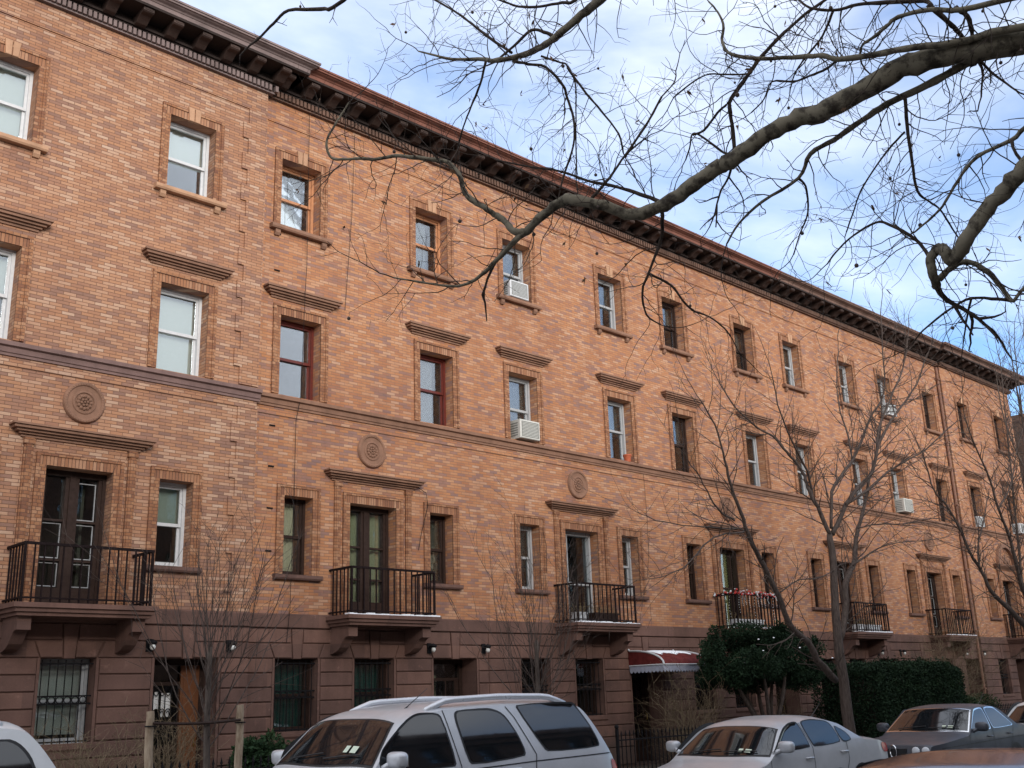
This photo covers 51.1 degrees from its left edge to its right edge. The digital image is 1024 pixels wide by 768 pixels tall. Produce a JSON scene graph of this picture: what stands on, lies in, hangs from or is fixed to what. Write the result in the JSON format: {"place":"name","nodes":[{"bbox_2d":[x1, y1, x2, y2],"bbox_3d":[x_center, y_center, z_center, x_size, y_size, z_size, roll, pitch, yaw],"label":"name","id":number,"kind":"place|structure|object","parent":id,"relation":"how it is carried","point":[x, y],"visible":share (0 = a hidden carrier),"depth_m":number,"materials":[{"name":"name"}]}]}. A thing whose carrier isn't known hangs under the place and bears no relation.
{"place":"outdoors","nodes":[
{"label":"outdoors","id":0,"kind":"place"},
{"bbox_2d":[0,721,55,767],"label":"car","id":1,"kind":"object","parent":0,"point":[20,747],"visible":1,"depth_m":8.27,"materials":[{"name":"white paint"}]},
{"bbox_2d":[0,0,320,767],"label":"brick house","id":2,"kind":"structure","parent":0,"point":[133,143],"depth_m":18.29,"materials":[{"name":"brick"}]},
{"bbox_2d":[0,38,50,158],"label":"window","id":3,"kind":"structure","parent":2,"relation":"in","point":[16,82],"depth_m":18.16,"materials":[{"name":"white paint"}]},
{"bbox_2d":[0,206,53,341],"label":"window","id":4,"kind":"structure","parent":2,"relation":"in","point":[8,216],"depth_m":17.28,"materials":[{"name":"white paint"}]},
{"bbox_2d":[34,659,93,752],"bbox_3d":[-6.895,4.892,16.348,0.940,1.360,0.475,13,-22,-42],"label":"window","id":5,"kind":"structure","parent":2,"relation":"in","point":[63,683],"depth_m":16.51,"materials":[{"name":"grey paint"}]},
{"bbox_2d":[9,420,156,604],"bbox_3d":[-6.964,2.140,17.047,2.330,2.750,0.610,13,-22,-42],"label":"balcony door","id":6,"kind":"structure","parent":2,"relation":"in","point":[30,431],"depth_m":17.15,"materials":[{"name":"brown wood"}]},
{"bbox_2d":[145,465,203,573],"bbox_3d":[-5.825,2.335,18.242,1.025,1.752,0.515,13,-22,-42],"label":"window","id":7,"kind":"structure","parent":2,"relation":"in","point":[164,509],"depth_m":18.37,"materials":[{"name":"brick"}]},
{"bbox_2d":[152,660,204,767],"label":"front door","id":8,"kind":"structure","parent":2,"relation":"in","point":[183,683],"depth_m":17.94,"materials":[{"name":"brown wood"}]},
{"bbox_2d":[141,246,234,378],"bbox_3d":[-5.937,-1.183,19.211,1.730,2.110,0.615,13,-22,-42],"label":"window","id":9,"kind":"structure","parent":2,"relation":"in","point":[174,324],"depth_m":19.36,"materials":[{"name":"glass"}]},
{"bbox_2d":[153,101,226,214],"bbox_3d":[-6.080,-4.201,20.109,1.410,1.995,0.545,13,-22,-42],"label":"window","id":10,"kind":"structure","parent":2,"relation":"in","point":[180,145],"depth_m":20.28,"materials":[{"name":"white paint"}]},
{"bbox_2d":[245,60,496,744],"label":"brick house","id":11,"kind":"structure","parent":0,"point":[369,444],"depth_m":21.85,"materials":[{"name":"brick"}]},
{"bbox_2d":[273,659,314,738],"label":"window","id":12,"kind":"structure","parent":11,"relation":"in","point":[291,702],"depth_m":19.42,"materials":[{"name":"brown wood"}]},
{"bbox_2d":[272,483,322,581],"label":"window","id":13,"kind":"structure","parent":11,"relation":"in","point":[284,506],"depth_m":20.10,"materials":[{"name":"brick"}]},
{"bbox_2d":[269,146,332,250],"bbox_3d":[-4.396,-3.743,21.863,1.410,1.995,0.579,13,-22,-42],"label":"window","id":14,"kind":"structure","parent":11,"relation":"in","point":[283,201],"depth_m":21.95,"materials":[{"name":"beige wood"}]},
{"bbox_2d":[263,282,342,402],"bbox_3d":[-4.201,-0.722,20.982,1.730,2.110,0.600,13,-22,-42],"label":"window","id":15,"kind":"structure","parent":11,"relation":"in","point":[277,291],"depth_m":21.11,"materials":[{"name":"brown wood"}]},
{"bbox_2d":[354,659,390,707],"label":"window","id":16,"kind":"structure","parent":11,"relation":"in","point":[369,674],"depth_m":20.66,"materials":[{"name":"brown wood"}]},
{"bbox_2d":[323,468,425,614],"bbox_3d":[-2.819,3.198,21.134,2.377,2.750,0.694,13,-22,-42],"label":"balcony door","id":17,"kind":"structure","parent":11,"relation":"in","point":[365,536],"depth_m":21.29,"materials":[{"name":"brown wood"}]},
{"bbox_2d":[407,196,458,289],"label":"window","id":18,"kind":"structure","parent":11,"relation":"in","point":[426,228],"depth_m":24.29,"materials":[{"name":"beige wood"}]},
{"bbox_2d":[405,321,470,427],"bbox_3d":[-1.710,-0.124,23.309,1.730,2.110,0.600,13,-22,-42],"label":"window","id":19,"kind":"structure","parent":11,"relation":"in","point":[429,372],"depth_m":23.44,"materials":[{"name":"brown wood"}]},
{"bbox_2d":[423,502,463,589],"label":"window","id":20,"kind":"structure","parent":11,"relation":"in","point":[434,526],"depth_m":22.47,"materials":[{"name":"brick"}]},
{"bbox_2d":[433,660,462,695],"bbox_3d":[-1.472,6.870,21.835,1.170,2.420,0.123,13,-22,-42],"label":"front door","id":21,"kind":"structure","parent":11,"relation":"in","point":[447,673],"depth_m":22.23,"materials":[{"name":"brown wood"}]},
{"bbox_2d":[271,688,616,767],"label":"suv","id":22,"kind":"object","parent":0,"point":[518,730],"visible":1,"depth_m":11.54,"materials":[{"name":"silver metal"}]},
{"bbox_2d":[476,145,701,767],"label":"brick house","id":23,"kind":"structure","parent":0,"point":[556,350],"depth_m":25.75,"materials":[{"name":"brick"}]},
{"bbox_2d":[504,279,528,301],"bbox_3d":[-0.027,-2.182,25.801,0.625,0.420,0.607,13,-22,-42],"label":"air conditioner","id":24,"kind":"object","parent":23,"relation":"attached to","point":[521,291],"visible":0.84,"depth_m":25.54,"materials":[{"name":"white paint"}]},
{"bbox_2d":[496,228,541,314],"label":"window","id":25,"kind":"structure","parent":23,"relation":"in","point":[504,266],"depth_m":26.06,"materials":[{"name":"brick"}]},
{"bbox_2d":[495,345,552,444],"bbox_3d":[0.185,0.333,25.088,1.730,2.110,0.615,13,-22,-42],"label":"window","id":26,"kind":"structure","parent":23,"relation":"in","point":[516,391],"depth_m":25.23,"materials":[{"name":"brown paint"}]},
{"bbox_2d":[510,419,539,442],"bbox_3d":[0.215,1.122,24.902,0.645,0.440,0.607,13,-22,-42],"label":"air conditioner","id":27,"kind":"object","parent":23,"relation":"attached to","point":[525,430],"visible":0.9,"depth_m":24.65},
{"bbox_2d":[514,513,550,594],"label":"window","id":28,"kind":"structure","parent":23,"relation":"in","point":[533,520],"depth_m":24.21,"materials":[{"name":"grey paint"}]},
{"bbox_2d":[521,659,547,693],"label":"window","id":29,"kind":"structure","parent":23,"relation":"in","point":[527,663],"depth_m":23.50,"materials":[{"name":"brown wood"}]},
{"bbox_2d":[569,602,589,621],"bbox_3d":[1.485,5.098,23.931,0.482,0.434,0.323,7,-18,-27],"label":"planter box","id":30,"kind":"object","parent":23,"relation":"on","point":[580,611],"visible":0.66,"depth_m":23.92,"materials":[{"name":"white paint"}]},
{"bbox_2d":[545,500,618,622],"bbox_3d":[1.601,4.242,25.206,2.377,2.750,0.610,13,-22,-42],"label":"balcony door","id":31,"kind":"structure","parent":23,"relation":"in","point":[557,506],"depth_m":25.45,"materials":[{"name":"brown paint"}]},
{"bbox_2d":[575,659,608,720],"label":"window","id":32,"kind":"structure","parent":23,"relation":"in","point":[585,675],"depth_m":24.66,"materials":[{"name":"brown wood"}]},
{"bbox_2d":[588,605,618,621],"bbox_3d":[2.028,5.246,24.516,0.877,0.444,0.379,13,-22,-42],"label":"planter box","id":33,"kind":"object","parent":23,"relation":"on","point":[605,615],"visible":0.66,"depth_m":24.37,"materials":[{"name":"grey wood"}]},
{"bbox_2d":[592,264,632,342],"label":"window","id":34,"kind":"structure","parent":23,"relation":"in","point":[605,321],"depth_m":28.41,"materials":[{"name":"grey paint"}]},
{"bbox_2d":[595,372,644,462],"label":"window","id":35,"kind":"structure","parent":23,"relation":"in","point":[613,412],"depth_m":27.56,"materials":[{"name":"brown paint"}]},
{"bbox_2d":[623,454,631,461],"bbox_3d":[2.938,1.898,27.293,0.224,0.190,0.218,13,-22,-42],"label":"flower pot","id":36,"kind":"object","parent":23,"relation":"on","point":[626,457],"visible":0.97,"depth_m":27.22,"materials":[{"name":"ceramic"}]},
{"bbox_2d":[616,526,649,600],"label":"window","id":37,"kind":"structure","parent":23,"relation":"in","point":[624,564],"depth_m":26.56,"materials":[{"name":"brown paint"}]},
{"bbox_2d":[631,671,652,761],"bbox_3d":[2.932,7.920,25.924,1.170,2.420,0.158,13,-22,-42],"label":"front door","id":38,"kind":"structure","parent":23,"relation":"in","point":[640,690],"depth_m":26.13,"materials":[{"name":"brown wood"}]},
{"bbox_2d":[180,0,1023,415],"label":"sky","id":39,"kind":"structure","parent":0,"point":[310,34],"materials":[{"name":"blue"}]},
{"bbox_2d":[239,0,1023,413],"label":"plane tree","id":40,"kind":"object","parent":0,"point":[961,52],"visible":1,"depth_m":8.43,"materials":[{"name":"brown plant"}]},
{"bbox_2d":[626,763,666,767],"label":"front yard","id":41,"kind":"structure","parent":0,"point":[654,766],"depth_m":24.68,"materials":[{"name":"soil"}]},
{"bbox_2d":[26,710,187,767],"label":"shrub","id":42,"kind":"object","parent":41,"relation":"on","point":[77,761],"visible":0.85,"depth_m":14.54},
{"bbox_2d":[90,679,226,767],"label":"shrub","id":43,"kind":"object","parent":41,"relation":"on","point":[178,759],"visible":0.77,"depth_m":15.62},
{"bbox_2d":[79,754,273,767],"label":"iron fence","id":44,"kind":"object","parent":41,"relation":"on","point":[213,763],"visible":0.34,"depth_m":14.98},
{"bbox_2d":[226,727,293,767],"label":"shrub","id":45,"kind":"object","parent":41,"relation":"on","point":[263,747],"visible":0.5,"depth_m":16.82,"materials":[{"name":"green plant"}]},
{"bbox_2d":[632,654,743,761],"bbox_3d":[3.740,7.329,24.253,2.716,2.564,3.617,13,-22,-42],"label":"shrub","id":46,"kind":"object","parent":41,"relation":"on","point":[720,700],"visible":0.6,"depth_m":23.90,"materials":[{"name":"plant"}]},
{"bbox_2d":[614,714,784,767],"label":"iron fence","id":47,"kind":"object","parent":41,"relation":"on","point":[616,727],"visible":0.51,"depth_m":21.09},
{"bbox_2d":[694,619,832,715],"bbox_3d":[5.952,7.148,25.017,4.584,3.210,2.564,13,-22,-42],"label":"yew tree","id":48,"kind":"object","parent":41,"relation":"on","point":[755,668],"visible":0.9,"depth_m":24.70,"materials":[{"name":"green plant"}]},
{"bbox_2d":[753,681,811,714],"bbox_3d":[6.524,7.970,26.105,3.046,2.193,1.819,13,-22,-42],"label":"shrub","id":49,"kind":"object","parent":41,"relation":"on","point":[783,703],"visible":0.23,"depth_m":25.99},
{"bbox_2d":[810,655,967,737],"bbox_3d":[10.332,8.576,28.887,5.302,2.434,2.130,13,-22,-42],"label":"clipped hedge","id":50,"kind":"object","parent":41,"relation":"on","point":[888,692],"visible":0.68,"depth_m":27.58,"materials":[{"name":"green plant"}]},
{"bbox_2d":[894,587,1022,705],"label":"climbing shrub","id":51,"kind":"object","parent":41,"relation":"on","point":[960,663],"visible":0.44,"depth_m":34.02,"materials":[{"name":"plant"}]},
{"bbox_2d":[965,692,1001,707],"bbox_3d":[14.424,10.509,34.118,3.140,1.336,2.003,13,-22,-42],"label":"shrub","id":52,"kind":"object","parent":41,"relation":"on","point":[983,702],"visible":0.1,"depth_m":33.97,"materials":[{"name":"green plant"}]},
{"bbox_2d":[984,702,1021,712],"bbox_3d":[18.342,10.989,35.803,14.590,1.085,0.086,13,-22,-42],"label":"iron fence","id":53,"kind":"object","parent":41,"relation":"on","point":[1004,709],"visible":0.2,"depth_m":32.82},
{"bbox_2d":[640,217,807,754],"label":"brick house","id":54,"kind":"structure","parent":0,"point":[693,614],"depth_m":30.02,"materials":[{"name":"brick"}]},
{"bbox_2d":[656,288,693,361],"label":"window","id":55,"kind":"structure","parent":54,"relation":"in","point":[667,318],"depth_m":30.21,"materials":[{"name":"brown wood"}]},
{"bbox_2d":[660,390,704,474],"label":"window","id":56,"kind":"structure","parent":54,"relation":"in","point":[668,395],"depth_m":29.33,"materials":[{"name":"brown wood"}]},
{"bbox_2d":[681,535,711,603],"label":"window","id":57,"kind":"structure","parent":54,"relation":"in","point":[690,583],"depth_m":28.29,"materials":[{"name":"brown wood"}]},
{"bbox_2d":[694,671,720,714],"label":"window","id":58,"kind":"structure","parent":54,"relation":"in","point":[700,694],"depth_m":27.52,"materials":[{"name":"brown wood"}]},
{"bbox_2d":[703,522,759,627],"bbox_3d":[5.977,5.301,29.322,2.377,2.750,0.654,13,-22,-42],"label":"balcony door","id":59,"kind":"structure","parent":54,"relation":"in","point":[728,581],"depth_m":29.54,"materials":[{"name":"brown wood"}]},
{"bbox_2d":[713,588,777,616],"bbox_3d":[6.324,5.939,28.733,2.188,0.789,0.859,13,-22,-42],"label":"garland","id":60,"kind":"object","parent":54,"relation":"attached to","point":[749,593],"visible":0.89,"depth_m":28.33,"materials":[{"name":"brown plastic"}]},
{"bbox_2d":[729,314,762,382],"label":"window","id":61,"kind":"structure","parent":54,"relation":"in","point":[742,367],"depth_m":32.55,"materials":[{"name":"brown wood"}]},
{"bbox_2d":[729,612,764,625],"bbox_3d":[6.212,6.231,28.350,1.358,0.439,0.282,13,-22,-42],"label":"planter box","id":62,"kind":"object","parent":54,"relation":"on","point":[732,620],"visible":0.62,"depth_m":28.23,"materials":[{"name":"white paint"}]},
{"bbox_2d":[735,693,758,712],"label":"window","id":63,"kind":"structure","parent":54,"relation":"in","point":[740,703],"depth_m":28.55,"materials":[{"name":"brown wood"}]},
{"bbox_2d":[735,410,773,487],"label":"window","id":64,"kind":"structure","parent":54,"relation":"in","point":[750,450],"depth_m":31.68,"materials":[{"name":"brown paint"}]},
{"bbox_2d":[757,544,781,607],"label":"window","id":65,"kind":"structure","parent":54,"relation":"in","point":[773,550],"depth_m":30.69,"materials":[{"name":"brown wood"}]},
{"bbox_2d":[775,682,786,714],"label":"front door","id":66,"kind":"structure","parent":54,"relation":"in","point":[778,691],"depth_m":30.34,"materials":[{"name":"brown wood"}]},
{"bbox_2d":[658,703,887,767],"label":"sedan","id":67,"kind":"object","parent":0,"point":[779,741],"visible":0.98,"depth_m":15.89,"materials":[{"name":"silver metal"}]},
{"bbox_2d":[764,271,906,718],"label":"brick house","id":68,"kind":"structure","parent":0,"point":[806,397],"depth_m":34.27,"materials":[{"name":"brick"}]},
{"bbox_2d":[778,333,809,397],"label":"window","id":69,"kind":"structure","parent":68,"relation":"in","point":[785,351],"depth_m":34.32,"materials":[{"name":"brown paint"}]},
{"bbox_2d":[786,424,819,497],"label":"window","id":70,"kind":"structure","parent":68,"relation":"in","point":[799,483],"depth_m":33.43,"materials":[{"name":"brick"}]},
{"bbox_2d":[806,551,830,610],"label":"window","id":71,"kind":"structure","parent":68,"relation":"in","point":[817,555],"depth_m":32.35,"materials":[{"name":"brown wood"}]},
{"bbox_2d":[822,540,867,631],"bbox_3d":[10.384,6.350,33.408,2.377,2.750,0.610,13,-22,-42],"label":"balcony door","id":72,"kind":"structure","parent":68,"relation":"in","point":[859,580],"depth_m":33.70,"materials":[{"name":"brick"}]},
{"bbox_2d":[834,354,863,413],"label":"window","id":73,"kind":"structure","parent":68,"relation":"in","point":[842,358],"depth_m":36.64,"materials":[{"name":"grey paint"}]},
{"bbox_2d":[843,439,873,507],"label":"window","id":74,"kind":"structure","parent":68,"relation":"in","point":[860,456],"depth_m":35.80,"materials":[{"name":"brick"}]},
{"bbox_2d":[864,618,880,630],"bbox_3d":[11.002,7.403,32.907,0.831,0.443,0.338,13,-22,-42],"label":"planter box","id":75,"kind":"object","parent":68,"relation":"on","point":[872,625],"visible":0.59,"depth_m":32.80,"materials":[{"name":"white paint"}]},
{"bbox_2d":[864,558,888,613],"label":"window","id":76,"kind":"structure","parent":68,"relation":"in","point":[875,562],"depth_m":34.72,"materials":[{"name":"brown wood"}]},
{"bbox_2d":[861,314,986,697],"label":"brick house","id":77,"kind":"structure","parent":0,"point":[909,573],"depth_m":38.17,"materials":[{"name":"brick"}]},
{"bbox_2d":[873,368,900,425],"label":"window","id":78,"kind":"structure","parent":77,"relation":"in","point":[889,377],"depth_m":38.30,"materials":[{"name":"grey paint"}]},
{"bbox_2d":[882,403,896,416],"bbox_3d":[13.253,0.973,38.096,0.605,0.420,0.607,13,-22,-42],"label":"air conditioner","id":79,"kind":"object","parent":77,"relation":"attached to","point":[891,413],"visible":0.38,"depth_m":37.81,"materials":[{"name":"white paint"}]},
{"bbox_2d":[882,450,910,514],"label":"window","id":80,"kind":"structure","parent":77,"relation":"in","point":[892,479],"depth_m":37.57,"materials":[{"name":"grey paint"}]},
{"bbox_2d":[894,498,913,513],"bbox_3d":[13.471,4.247,37.125,0.645,0.460,0.607,13,-22,-42],"label":"air conditioner","id":81,"kind":"object","parent":77,"relation":"attached to","point":[903,505],"visible":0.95,"depth_m":36.86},
{"bbox_2d":[903,563,925,616],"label":"window","id":82,"kind":"structure","parent":77,"relation":"in","point":[907,566],"depth_m":36.40,"materials":[{"name":"stone"}]},
{"bbox_2d":[918,385,943,438],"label":"window","id":83,"kind":"structure","parent":77,"relation":"in","point":[925,414],"depth_m":40.71,"materials":[{"name":"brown wood"}]},
{"bbox_2d":[916,553,954,634],"bbox_3d":[14.775,7.404,37.509,2.377,2.750,0.610,13,-22,-42],"label":"balcony door","id":84,"kind":"structure","parent":77,"relation":"in","point":[931,604],"depth_m":37.73,"materials":[{"name":"stone"}]},
{"bbox_2d":[928,462,954,523],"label":"window","id":85,"kind":"structure","parent":77,"relation":"in","point":[932,465],"depth_m":39.88,"materials":[{"name":"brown wood"}]},
{"bbox_2d":[949,569,970,618],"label":"window","id":86,"kind":"structure","parent":77,"relation":"in","point":[955,572],"depth_m":38.78,"materials":[{"name":"stone"}]},
{"bbox_2d":[857,748,1023,767],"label":"sedan","id":87,"kind":"object","parent":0,"point":[985,758],"visible":1,"depth_m":6.07,"materials":[{"name":"red paint"}]},
{"bbox_2d":[874,697,1023,757],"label":"saloon","id":88,"kind":"object","parent":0,"point":[931,727],"visible":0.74,"depth_m":20.11,"materials":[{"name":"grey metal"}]},
{"bbox_2d":[971,707,990,731],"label":"side window","id":89,"kind":"structure","parent":88,"relation":"in","point":[978,715],"depth_m":20.10,"materials":[{"name":"blue glass"}]},
{"bbox_2d":[983,706,1011,727],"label":"side window","id":90,"kind":"structure","parent":88,"relation":"in","point":[996,719],"depth_m":20.54,"materials":[{"name":"blue glass"}]},
{"bbox_2d":[935,341,1023,713],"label":"brick house","id":91,"kind":"structure","parent":0,"point":[1010,678],"depth_m":41.68,"materials":[{"name":"brick"}]},
{"bbox_2d":[953,396,977,447],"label":"window","id":92,"kind":"structure","parent":91,"relation":"in","point":[965,402],"depth_m":42.47,"materials":[{"name":"brick"}]},
{"bbox_2d":[962,470,988,528],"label":"window","id":93,"kind":"structure","parent":91,"relation":"in","point":[968,474],"depth_m":41.50,"materials":[{"name":"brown wood"}]},
{"bbox_2d":[975,516,984,527],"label":"air conditioner","id":94,"kind":"object","parent":91,"relation":"attached to","point":[981,520],"visible":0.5,"depth_m":40.97,"materials":[{"name":"white paint"}]},
{"bbox_2d":[985,573,1003,620],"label":"window","id":95,"kind":"structure","parent":91,"relation":"in","point":[989,575],"depth_m":40.43,"materials":[{"name":"stone"}]},
{"bbox_2d":[990,410,1011,456],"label":"window","id":96,"kind":"structure","parent":91,"relation":"in","point":[995,429],"depth_m":44.68,"materials":[{"name":"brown wood"}]},
{"bbox_2d":[998,659,1014,696],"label":"window","id":97,"kind":"structure","parent":91,"relation":"in","point":[1002,677],"depth_m":39.75,"materials":[{"name":"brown wood"}]},
{"bbox_2d":[993,563,1023,637],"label":"balcony door","id":98,"kind":"structure","parent":91,"relation":"in","point":[1002,566],"depth_m":41.61,"materials":[{"name":"stone"}]},
{"bbox_2d":[1000,481,1021,533],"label":"window","id":99,"kind":"structure","parent":91,"relation":"in","point":[1005,484],"depth_m":43.98,"materials":[{"name":"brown wood"}]},
{"bbox_2d":[1011,523,1023,534],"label":"air conditioner","id":100,"kind":"object","parent":91,"relation":"attached to","point":[1019,527],"visible":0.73,"depth_m":43.18,"materials":[{"name":"white paint"}]},
{"bbox_2d":[969,301,1023,464],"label":"distant tree","id":101,"kind":"object","parent":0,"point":[1019,458],"visible":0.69,"depth_m":43.20,"materials":[{"name":"brown plant"}]},
{"bbox_2d":[1005,702,1023,723],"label":"sedan","id":102,"kind":"object","parent":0,"point":[1015,712],"visible":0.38,"depth_m":24.42,"materials":[{"name":"white paint"}]},
{"bbox_2d":[1011,413,1023,489],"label":"dark building","id":103,"kind":"structure","parent":0,"point":[1020,449],"depth_m":48.41,"materials":[{"name":"brick"}]},
{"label":"pavement","id":104,"kind":"structure","parent":0,"visible":0},
{"bbox_2d":[144,711,155,767],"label":"wooden stake","id":105,"kind":"object","parent":104,"relation":"on","point":[148,742],"visible":1,"depth_m":11.67,"materials":[{"name":"brown wood"}]},
{"bbox_2d":[153,718,240,724],"bbox_3d":[-3.534,3.810,12.063,1.065,0.051,0.036,13,-22,-42],"label":"tie strap","id":106,"kind":"object","parent":105,"relation":"attached to","point":[194,723],"visible":1,"depth_m":12.02,"materials":[{"name":"black rubber"}]},
{"bbox_2d":[40,455,331,767],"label":"young tree","id":107,"kind":"object","parent":104,"relation":"on","point":[208,670],"visible":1,"depth_m":12.41,"materials":[{"name":"brown plant"}]},
{"bbox_2d":[234,704,245,767],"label":"wooden stake","id":108,"kind":"object","parent":104,"relation":"on","point":[239,741],"visible":1,"depth_m":12.39,"materials":[{"name":"brown wood"}]},
{"bbox_2d":[427,474,613,698],"bbox_3d":[0.170,3.815,16.332,2.892,5.192,2.815,-2,-16,0],"label":"young tree","id":109,"kind":"object","parent":104,"relation":"on","point":[537,682],"visible":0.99,"depth_m":16.34,"materials":[{"name":"brown plant"}]},
{"bbox_2d":[554,275,989,733],"bbox_3d":[5.624,1.509,22.180,14.751,12.557,3.912,13,-22,-42],"label":"forked tree","id":110,"kind":"object","parent":104,"relation":"on","point":[838,633],"visible":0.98,"depth_m":22.74,"materials":[{"name":"brown plant"}]},
{"bbox_2d":[892,306,1023,627],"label":"street tree","id":111,"kind":"object","parent":104,"relation":"on","point":[1009,608],"visible":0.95,"depth_m":28.91,"materials":[{"name":"brown plant"}]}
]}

